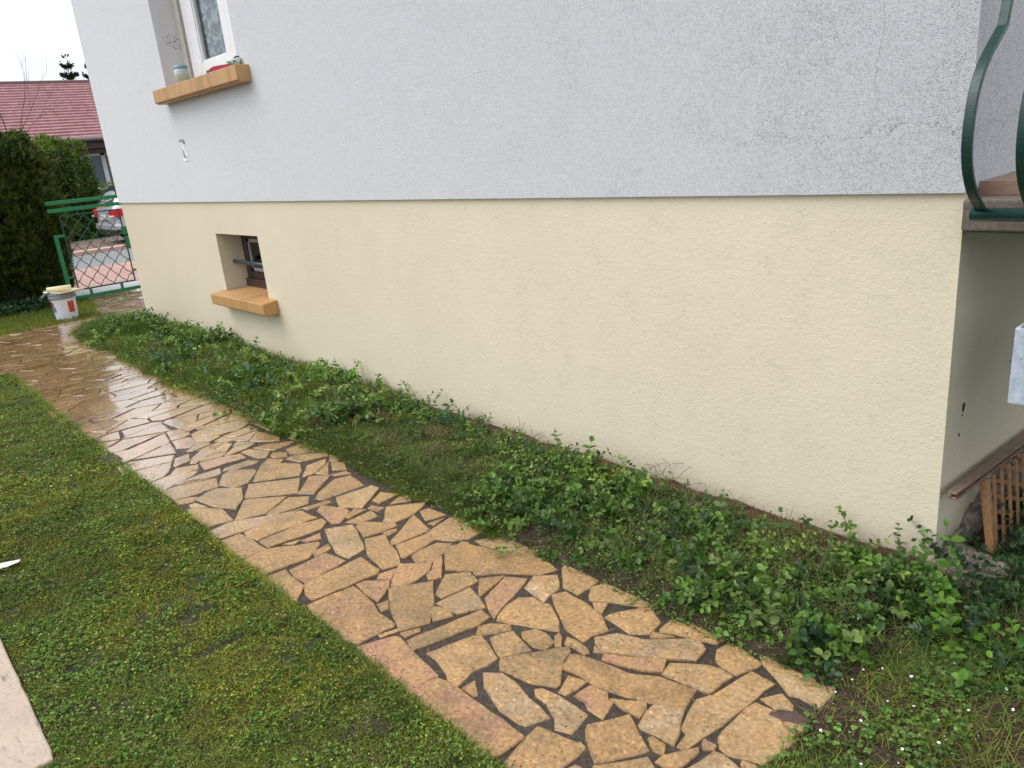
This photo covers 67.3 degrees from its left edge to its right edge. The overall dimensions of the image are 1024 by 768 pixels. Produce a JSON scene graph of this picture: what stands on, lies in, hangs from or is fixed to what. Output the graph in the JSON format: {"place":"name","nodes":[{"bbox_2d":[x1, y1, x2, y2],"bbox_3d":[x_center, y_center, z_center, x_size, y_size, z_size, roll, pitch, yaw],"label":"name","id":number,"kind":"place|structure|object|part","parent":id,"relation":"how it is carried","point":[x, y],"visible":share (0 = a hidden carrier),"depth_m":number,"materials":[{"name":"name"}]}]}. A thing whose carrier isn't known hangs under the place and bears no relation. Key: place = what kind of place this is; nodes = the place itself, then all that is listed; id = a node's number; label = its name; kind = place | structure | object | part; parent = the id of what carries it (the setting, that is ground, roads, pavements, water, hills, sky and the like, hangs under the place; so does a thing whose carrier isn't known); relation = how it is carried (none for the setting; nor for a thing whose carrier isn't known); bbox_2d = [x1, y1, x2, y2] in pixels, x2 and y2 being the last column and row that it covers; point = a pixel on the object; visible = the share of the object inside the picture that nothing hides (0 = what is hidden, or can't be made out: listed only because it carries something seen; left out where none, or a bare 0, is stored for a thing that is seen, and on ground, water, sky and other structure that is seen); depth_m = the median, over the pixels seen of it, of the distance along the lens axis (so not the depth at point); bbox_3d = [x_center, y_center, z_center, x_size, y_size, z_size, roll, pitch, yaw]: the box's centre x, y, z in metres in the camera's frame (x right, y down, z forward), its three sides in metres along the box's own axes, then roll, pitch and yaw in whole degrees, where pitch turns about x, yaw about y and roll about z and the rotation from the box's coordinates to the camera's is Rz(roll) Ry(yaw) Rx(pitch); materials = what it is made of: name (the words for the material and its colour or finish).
{"place":"outdoors","nodes":[
{"label":"outdoors","id":0,"kind":"place"},
{"bbox_2d":[0,0,87,80],"label":"sky","id":1,"kind":"structure","parent":0,"point":[41,26],"materials":[{"name":"white"}]},
{"bbox_2d":[68,236,125,250],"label":"pavement","id":2,"kind":"structure","parent":0,"point":[84,244],"depth_m":19.76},
{"bbox_2d":[92,186,127,237],"bbox_3d":[-8.575,-4.752,20.289,4.238,1.480,1.850,-20,23,-38],"label":"parked car","id":3,"kind":"object","parent":2,"relation":"on","point":[110,218],"visible":0.16,"depth_m":18.82,"materials":[{"name":"silver metal"}]},
{"bbox_3d":[-9.102,-5.017,19.742,2.626,0.413,1.728,-20,23,-38],"label":"window","id":4,"kind":"part","parent":3,"relation":"part of","materials":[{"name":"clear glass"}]},
{"bbox_2d":[70,248,133,269],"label":"road","id":5,"kind":"structure","parent":0,"point":[101,256],"depth_m":16.02,"materials":[{"name":"grey asphalt"}]},
{"bbox_2d":[72,261,138,287],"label":"pavement","id":6,"kind":"structure","parent":0,"point":[103,270],"depth_m":13.27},
{"bbox_2d":[209,64,229,72],"bbox_3d":[-2.148,-2.357,5.713,0.075,0.044,0.360,-20,23,-38],"label":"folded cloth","id":7,"kind":"object","parent":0,"point":[214,68],"visible":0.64,"depth_m":5.70,"materials":[{"name":"red fabric"}]},
{"bbox_2d":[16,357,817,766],"bbox_3d":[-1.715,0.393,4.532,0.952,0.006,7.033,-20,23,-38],"label":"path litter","id":8,"kind":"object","parent":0,"point":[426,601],"visible":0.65,"depth_m":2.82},
{"bbox_2d":[0,288,835,767],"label":"path","id":9,"kind":"structure","parent":0,"point":[652,680],"depth_m":2.81,"materials":[{"name":"stone"}]},
{"bbox_2d":[93,452,122,466],"bbox_3d":[-2.433,0.449,4.616,0.113,0.054,0.386,-21,23,-40],"label":"flat stone","id":10,"kind":"object","parent":9,"relation":"on","point":[113,457],"visible":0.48,"depth_m":4.57,"materials":[{"name":"beige stone"}]},
{"bbox_2d":[212,410,227,416],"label":"weed sprig","id":11,"kind":"object","parent":9,"relation":"on","point":[223,413],"visible":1,"depth_m":5.14,"materials":[{"name":"green plant"}]},
{"bbox_2d":[127,421,791,760],"bbox_3d":[-0.782,0.632,3.515,0.878,0.018,4.235,-20,23,-38],"label":"joint moss","id":12,"kind":"object","parent":9,"relation":"on","point":[363,542],"visible":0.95,"depth_m":3.71,"materials":[{"name":"green plant"}]},
{"bbox_2d":[488,545,510,555],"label":"weed sprig","id":13,"kind":"object","parent":9,"relation":"on","point":[502,547],"visible":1,"depth_m":3.11,"materials":[{"name":"green plant"}]},
{"bbox_2d":[606,600,635,605],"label":"weed sprig","id":14,"kind":"object","parent":9,"relation":"on","point":[631,603],"visible":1,"depth_m":2.69,"materials":[{"name":"green plant"}]},
{"bbox_2d":[702,626,733,640],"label":"weed sprig","id":15,"kind":"object","parent":9,"relation":"on","point":[728,631],"visible":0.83,"depth_m":2.47,"materials":[{"name":"green plant"}]},
{"bbox_2d":[768,711,810,724],"bbox_3d":[0.765,0.929,2.137,0.127,0.024,0.048,1,19,20],"label":"brown stone","id":16,"kind":"object","parent":9,"relation":"on","point":[791,717],"visible":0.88,"depth_m":2.13,"materials":[{"name":"brown stone"}]},
{"bbox_3d":[-5.061,-2.215,11.386,0.300,1.450,0.310,-20,23,-38],"label":"gate post","id":17,"kind":"object","parent":9,"relation":"on","visible":0},
{"bbox_2d":[44,194,140,299],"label":"garden gate","id":18,"kind":"structure","parent":17,"relation":"attached to","point":[123,230],"depth_m":10.65,"materials":[{"name":"green metal"}]},
{"bbox_2d":[8,235,1014,767],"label":"ground","id":19,"kind":"structure","parent":0,"point":[828,755],"depth_m":2.03,"materials":[{"name":"soil"}]},
{"bbox_2d":[0,295,52,317],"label":"ivy","id":20,"kind":"object","parent":19,"relation":"on","point":[25,307],"visible":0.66,"depth_m":10.11,"materials":[{"name":"green plant"}]},
{"bbox_2d":[0,44,70,133],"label":"bare tree","id":21,"kind":"object","parent":19,"relation":"on","point":[28,93],"visible":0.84,"depth_m":15.28,"materials":[{"name":"grey plant"}]},
{"bbox_2d":[0,126,83,306],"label":"thuja hedge","id":22,"kind":"object","parent":19,"relation":"on","point":[23,175],"visible":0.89,"depth_m":10.35,"materials":[{"name":"green plant"}]},
{"bbox_2d":[0,297,106,335],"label":"verge grass","id":23,"kind":"structure","parent":19,"relation":"on","point":[13,323],"depth_m":9.51,"materials":[{"name":"green plant"}]},
{"bbox_2d":[47,291,78,319],"bbox_3d":[-5.443,-0.950,9.360,0.309,0.338,0.306,-16,21,-31],"label":"paint bucket","id":24,"kind":"object","parent":23,"relation":"on","point":[64,305],"visible":0.74,"depth_m":9.26,"materials":[{"name":"white plastic"}]},
{"bbox_2d":[43,288,83,293],"bbox_3d":[-5.430,-1.136,9.332,0.382,0.022,0.326,5,20,30],"label":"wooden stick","id":25,"kind":"object","parent":24,"relation":"on","point":[72,290],"visible":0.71,"depth_m":9.22,"materials":[{"name":"beige wood"}]},
{"bbox_2d":[41,285,71,298],"bbox_3d":[-5.499,-1.106,9.202,0.414,0.094,0.207,-33,33,-56],"label":"paint roller","id":26,"kind":"object","parent":25,"relation":"on","point":[59,288],"visible":1,"depth_m":9.24,"materials":[{"name":"fabric"}]},
{"bbox_2d":[0,133,112,241],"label":"laurel hedge","id":27,"kind":"object","parent":19,"relation":"on","point":[68,182],"visible":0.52,"depth_m":21.07,"materials":[{"name":"green plant"}]},
{"bbox_2d":[0,80,113,189],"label":"neighbour house","id":28,"kind":"structure","parent":19,"relation":"on","point":[75,116],"depth_m":27.24,"materials":[{"name":"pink tile"}]},
{"bbox_2d":[80,153,113,189],"bbox_3d":[-14.467,-7.606,27.478,1.550,1.230,0.090,-20,23,-38],"label":"window","id":29,"kind":"structure","parent":28,"relation":"in","point":[102,168],"depth_m":27.34,"materials":[{"name":"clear glass"}]},
{"bbox_2d":[59,54,78,79],"bbox_3d":[-20.737,-12.058,37.286,2.628,7.333,2.740,-20,23,-38],"label":"conifer","id":30,"kind":"object","parent":19,"relation":"on","point":[72,75],"visible":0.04,"depth_m":36.26,"materials":[{"name":"green plant"}]},
{"bbox_2d":[3,280,139,312],"bbox_3d":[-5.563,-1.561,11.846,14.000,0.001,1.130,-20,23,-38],"label":"gate threshold","id":31,"kind":"object","parent":19,"relation":"on","point":[106,288],"depth_m":11.69,"materials":[{"name":"concrete"}]},
{"bbox_2d":[23,193,54,291],"bbox_3d":[-6.612,-1.885,10.721,0.290,1.500,0.310,-20,23,-38],"label":"gate post","id":32,"kind":"object","parent":31,"relation":"on","point":[37,238],"visible":0.05,"depth_m":10.60,"materials":[{"name":"concrete"}]},
{"bbox_2d":[81,62,88,79],"bbox_3d":[-20.055,-12.115,37.885,2.428,6.959,2.329,-20,23,-38],"label":"conifer","id":33,"kind":"object","parent":19,"relation":"on","point":[85,75],"visible":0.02,"depth_m":36.80,"materials":[{"name":"green plant"}]},
{"bbox_2d":[72,244,126,256],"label":"kerb","id":34,"kind":"structure","parent":19,"relation":"on","point":[94,250],"depth_m":17.45,"materials":[{"name":"concrete"}]},
{"bbox_2d":[85,181,114,208],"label":"shrub","id":35,"kind":"object","parent":19,"relation":"on","point":[105,184],"visible":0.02,"depth_m":24.34,"materials":[{"name":"green plant"}]},
{"bbox_2d":[0,371,516,767],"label":"lawn turf","id":36,"kind":"structure","parent":19,"relation":"on","point":[188,615],"depth_m":2.65,"materials":[{"name":"plant"}]},
{"bbox_2d":[0,559,19,568],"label":"torn paper","id":37,"kind":"object","parent":36,"relation":"on","point":[5,564],"visible":1,"depth_m":3.38,"materials":[{"name":"white paper"}]},
{"bbox_2d":[0,638,53,767],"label":"limestone slab","id":38,"kind":"structure","parent":36,"relation":"on","point":[23,740],"depth_m":2.35,"materials":[{"name":"beige stone"}]},
{"bbox_2d":[0,426,438,767],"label":"clover","id":39,"kind":"object","parent":36,"relation":"on","point":[183,713],"visible":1,"depth_m":2.77,"materials":[{"name":"green plant"}]},
{"bbox_2d":[101,341,919,693],"bbox_3d":[-1.706,0.027,5.634,0.870,0.091,8.820,-20,23,-38],"label":"flower bed","id":40,"kind":"object","parent":19,"relation":"on","point":[747,647],"visible":0.14,"depth_m":2.82,"materials":[{"name":"green plant"}]},
{"bbox_2d":[74,310,139,340],"bbox_3d":[-4.233,-0.670,8.193,0.829,0.232,0.830,-20,23,-38],"label":"fine leaf bush","id":41,"kind":"object","parent":40,"relation":"on","point":[83,333],"visible":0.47,"depth_m":8.07,"materials":[{"name":"green plant"}]},
{"bbox_2d":[117,319,170,337],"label":"fine leaf bush","id":42,"kind":"object","parent":40,"relation":"on","point":[143,323],"visible":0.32,"depth_m":7.70,"materials":[{"name":"green plant"}]},
{"bbox_2d":[215,361,283,384],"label":"lance leaf plant","id":43,"kind":"object","parent":40,"relation":"on","point":[257,371],"visible":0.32,"depth_m":5.75,"materials":[{"name":"green plant"}]},
{"bbox_2d":[234,384,277,401],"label":"lance leaf plant","id":44,"kind":"object","parent":40,"relation":"on","point":[241,393],"visible":0.24,"depth_m":5.32,"materials":[{"name":"green plant"}]},
{"bbox_2d":[372,394,439,422],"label":"dead stems","id":45,"kind":"object","parent":40,"relation":"on","point":[395,409],"visible":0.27,"depth_m":4.70,"materials":[{"name":"brown plant"}]},
{"bbox_2d":[438,398,454,417],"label":"sprig","id":46,"kind":"object","parent":40,"relation":"on","point":[446,405],"visible":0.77,"depth_m":4.56,"materials":[{"name":"green plant"}]},
{"bbox_2d":[64,311,948,691],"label":"ground cover plants","id":47,"kind":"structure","parent":40,"relation":"on","point":[424,471],"depth_m":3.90,"materials":[{"name":"green plant"}]},
{"bbox_2d":[74,307,959,686],"bbox_3d":[-1.636,-0.039,5.429,0.991,0.370,8.663,-20,23,-38],"label":"periwinkle","id":48,"kind":"object","parent":40,"relation":"on","point":[632,487],"visible":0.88,"depth_m":3.08,"materials":[{"name":"green plant"}]},
{"bbox_2d":[498,416,544,446],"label":"dead stems","id":49,"kind":"object","parent":40,"relation":"on","point":[523,437],"visible":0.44,"depth_m":4.13,"materials":[{"name":"brown plant"}]},
{"bbox_2d":[518,460,564,478],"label":"rosette plant","id":50,"kind":"object","parent":40,"relation":"on","point":[541,469],"visible":0.21,"depth_m":3.72,"materials":[{"name":"green plant"}]},
{"bbox_2d":[551,431,562,454],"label":"sprig","id":51,"kind":"object","parent":40,"relation":"on","point":[557,439],"visible":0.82,"depth_m":3.90,"materials":[{"name":"green plant"}]},
{"bbox_2d":[583,436,595,458],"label":"sprig","id":52,"kind":"object","parent":40,"relation":"on","point":[591,438],"visible":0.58,"depth_m":3.74,"materials":[{"name":"green plant"}]},
{"bbox_2d":[619,460,704,502],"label":"dead stems","id":53,"kind":"object","parent":40,"relation":"on","point":[671,479],"visible":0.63,"depth_m":3.47,"materials":[{"name":"brown plant"}]},
{"bbox_2d":[701,489,712,505],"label":"sprig","id":54,"kind":"object","parent":40,"relation":"on","point":[707,496],"visible":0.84,"depth_m":3.26,"materials":[{"name":"green plant"}]},
{"bbox_2d":[774,507,790,531],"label":"sprig","id":55,"kind":"object","parent":40,"relation":"on","point":[780,509],"visible":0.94,"depth_m":3.00,"materials":[{"name":"green plant"}]},
{"bbox_2d":[799,514,812,528],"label":"sprig","id":56,"kind":"object","parent":40,"relation":"on","point":[808,519],"visible":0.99,"depth_m":2.96,"materials":[{"name":"green plant"}]},
{"bbox_2d":[840,511,863,546],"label":"sprig","id":57,"kind":"object","parent":40,"relation":"on","point":[843,513],"visible":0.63,"depth_m":2.79,"materials":[{"name":"green plant"}]},
{"bbox_2d":[882,553,899,566],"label":"sprig","id":58,"kind":"object","parent":40,"relation":"on","point":[887,558],"visible":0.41,"depth_m":2.66,"materials":[{"name":"green plant"}]},
{"bbox_2d":[900,559,913,575],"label":"sprig","id":59,"kind":"object","parent":40,"relation":"on","point":[912,572],"visible":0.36,"depth_m":2.65,"materials":[{"name":"green plant"}]},
{"bbox_2d":[913,529,934,570],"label":"sprig","id":60,"kind":"object","parent":40,"relation":"on","point":[923,557],"visible":0.88,"depth_m":2.56,"materials":[{"name":"green plant"}]},
{"bbox_2d":[70,0,1023,562],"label":"house","id":61,"kind":"structure","parent":19,"relation":"on","point":[766,254],"depth_m":3.37,"materials":[{"name":"paint"}]},
{"bbox_2d":[173,65,190,82],"bbox_3d":[-2.768,-2.592,6.459,0.121,0.152,0.121,-20,23,-38],"label":"jar","id":62,"kind":"object","parent":61,"relation":"on","point":[181,73],"visible":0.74,"depth_m":6.41,"materials":[{"name":"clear glass"}]},
{"bbox_2d":[152,0,250,104],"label":"window","id":63,"kind":"structure","parent":61,"relation":"in","point":[204,30],"depth_m":6.37,"materials":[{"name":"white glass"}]},
{"bbox_2d":[226,56,241,65],"bbox_3d":[-2.012,-2.346,5.592,0.132,0.071,0.132,-20,23,-38],"label":"bowl","id":64,"kind":"object","parent":61,"relation":"on","point":[232,61],"visible":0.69,"depth_m":5.55,"materials":[{"name":"white ceramic"}]},
{"bbox_2d":[211,235,278,316],"bbox_3d":[-2.241,-0.981,6.637,0.400,0.627,1.095,-20,23,-38],"label":"basement window","id":65,"kind":"structure","parent":61,"relation":"in","point":[254,298],"depth_m":6.78,"materials":[{"name":"glass"}]},
{"bbox_2d":[1007,323,1023,405],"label":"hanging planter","id":66,"kind":"object","parent":61,"relation":"hanging from","point":[1016,391],"visible":1,"depth_m":2.34,"materials":[{"name":"white"}]},
{"bbox_2d":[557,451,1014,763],"bbox_3d":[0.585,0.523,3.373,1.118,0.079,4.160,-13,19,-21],"label":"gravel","id":67,"kind":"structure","parent":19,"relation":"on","point":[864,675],"depth_m":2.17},
{"bbox_2d":[745,492,1023,767],"bbox_3d":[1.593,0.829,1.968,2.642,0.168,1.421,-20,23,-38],"label":"rough grass","id":68,"kind":"structure","parent":19,"relation":"on","point":[926,656],"depth_m":2.12,"materials":[{"name":"green plant"}]},
{"bbox_2d":[889,563,942,613],"bbox_3d":[1.345,0.671,2.534,0.228,0.121,0.172,-16,21,-31],"label":"oval leaf plant","id":69,"kind":"object","parent":68,"relation":"on","point":[934,584],"visible":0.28,"depth_m":2.54,"materials":[{"name":"green plant"}]},
{"bbox_2d":[908,545,927,576],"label":"sprig","id":70,"kind":"object","parent":68,"relation":"on","point":[914,549],"visible":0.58,"depth_m":2.62,"materials":[{"name":"green plant"}]},
{"bbox_2d":[922,563,934,582],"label":"sprig","id":71,"kind":"object","parent":68,"relation":"on","point":[930,566],"visible":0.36,"depth_m":2.56,"materials":[{"name":"green plant"}]},
{"bbox_2d":[896,587,963,624],"bbox_3d":[1.301,0.696,2.457,0.220,0.108,0.181,-12,19,-19],"label":"round leaf plant","id":72,"kind":"object","parent":68,"relation":"on","point":[954,591],"visible":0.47,"depth_m":2.42,"materials":[{"name":"green plant"}]},
{"bbox_2d":[929,570,951,594],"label":"sprig","id":73,"kind":"object","parent":68,"relation":"on","point":[945,582],"visible":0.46,"depth_m":2.48,"materials":[{"name":"green plant"}]},
{"bbox_2d":[866,484,1023,678],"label":"dark groundcover","id":74,"kind":"object","parent":68,"relation":"on","point":[998,656],"visible":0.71,"depth_m":2.49,"materials":[{"name":"green plant"}]},
{"bbox_2d":[935,519,965,576],"bbox_3d":[1.474,0.575,2.586,0.065,0.247,0.070,-12,19,-20],"label":"sprig","id":75,"kind":"object","parent":68,"relation":"on","point":[942,562],"visible":0.88,"depth_m":2.58,"materials":[{"name":"green plant"}]},
{"bbox_2d":[920,596,1004,662],"bbox_3d":[1.349,0.730,2.307,0.261,0.145,0.200,-79,75,-72],"label":"round leaf plant","id":76,"kind":"object","parent":68,"relation":"on","point":[950,618],"visible":0.91,"depth_m":2.31,"materials":[{"name":"green plant"}]},
{"bbox_2d":[929,658,1009,694],"bbox_3d":[1.255,0.814,2.149,0.179,0.105,0.150,-8,18,-8],"label":"round leaf plant","id":77,"kind":"object","parent":68,"relation":"on","point":[964,674],"visible":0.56,"depth_m":2.11,"materials":[{"name":"green plant"}]},
{"bbox_2d":[959,581,1016,629],"bbox_3d":[1.506,0.694,2.427,0.180,0.114,0.141,-20,23,-38],"label":"oval leaf plant","id":78,"kind":"object","parent":68,"relation":"on","point":[984,597],"visible":0.6,"depth_m":2.43,"materials":[{"name":"green plant"}]},
{"bbox_2d":[975,617,1023,665],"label":"round leaf plant","id":79,"kind":"object","parent":68,"relation":"on","point":[1015,629],"visible":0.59,"depth_m":2.24,"materials":[{"name":"green plant"}]},
{"bbox_2d":[998,576,1023,609],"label":"oval leaf plant","id":80,"kind":"object","parent":68,"relation":"on","point":[1003,578],"visible":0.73,"depth_m":2.46,"materials":[{"name":"green plant"}]},
{"bbox_2d":[757,596,1023,767],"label":"corner weeds","id":81,"kind":"object","parent":19,"relation":"on","point":[1014,677],"visible":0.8,"depth_m":2.06,"materials":[{"name":"green plant"}]},
{"bbox_2d":[931,542,1009,586],"bbox_3d":[1.587,0.652,2.717,0.271,0.111,0.308,1,19,20],"label":"concrete chunk","id":82,"kind":"object","parent":19,"relation":"on","point":[970,551],"visible":0.34,"depth_m":2.66,"materials":[{"name":"grey concrete"}]},
{"bbox_2d":[980,453,1023,552],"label":"trellis panel","id":83,"kind":"object","parent":19,"relation":"on","point":[990,511],"visible":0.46,"depth_m":2.83,"materials":[{"name":"orange wood"}]},
{"bbox_2d":[948,436,1023,500],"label":"cap rail","id":84,"kind":"object","parent":83,"relation":"attached to","point":[970,482],"visible":1,"depth_m":2.81,"materials":[{"name":"brown wood"}]}
]}

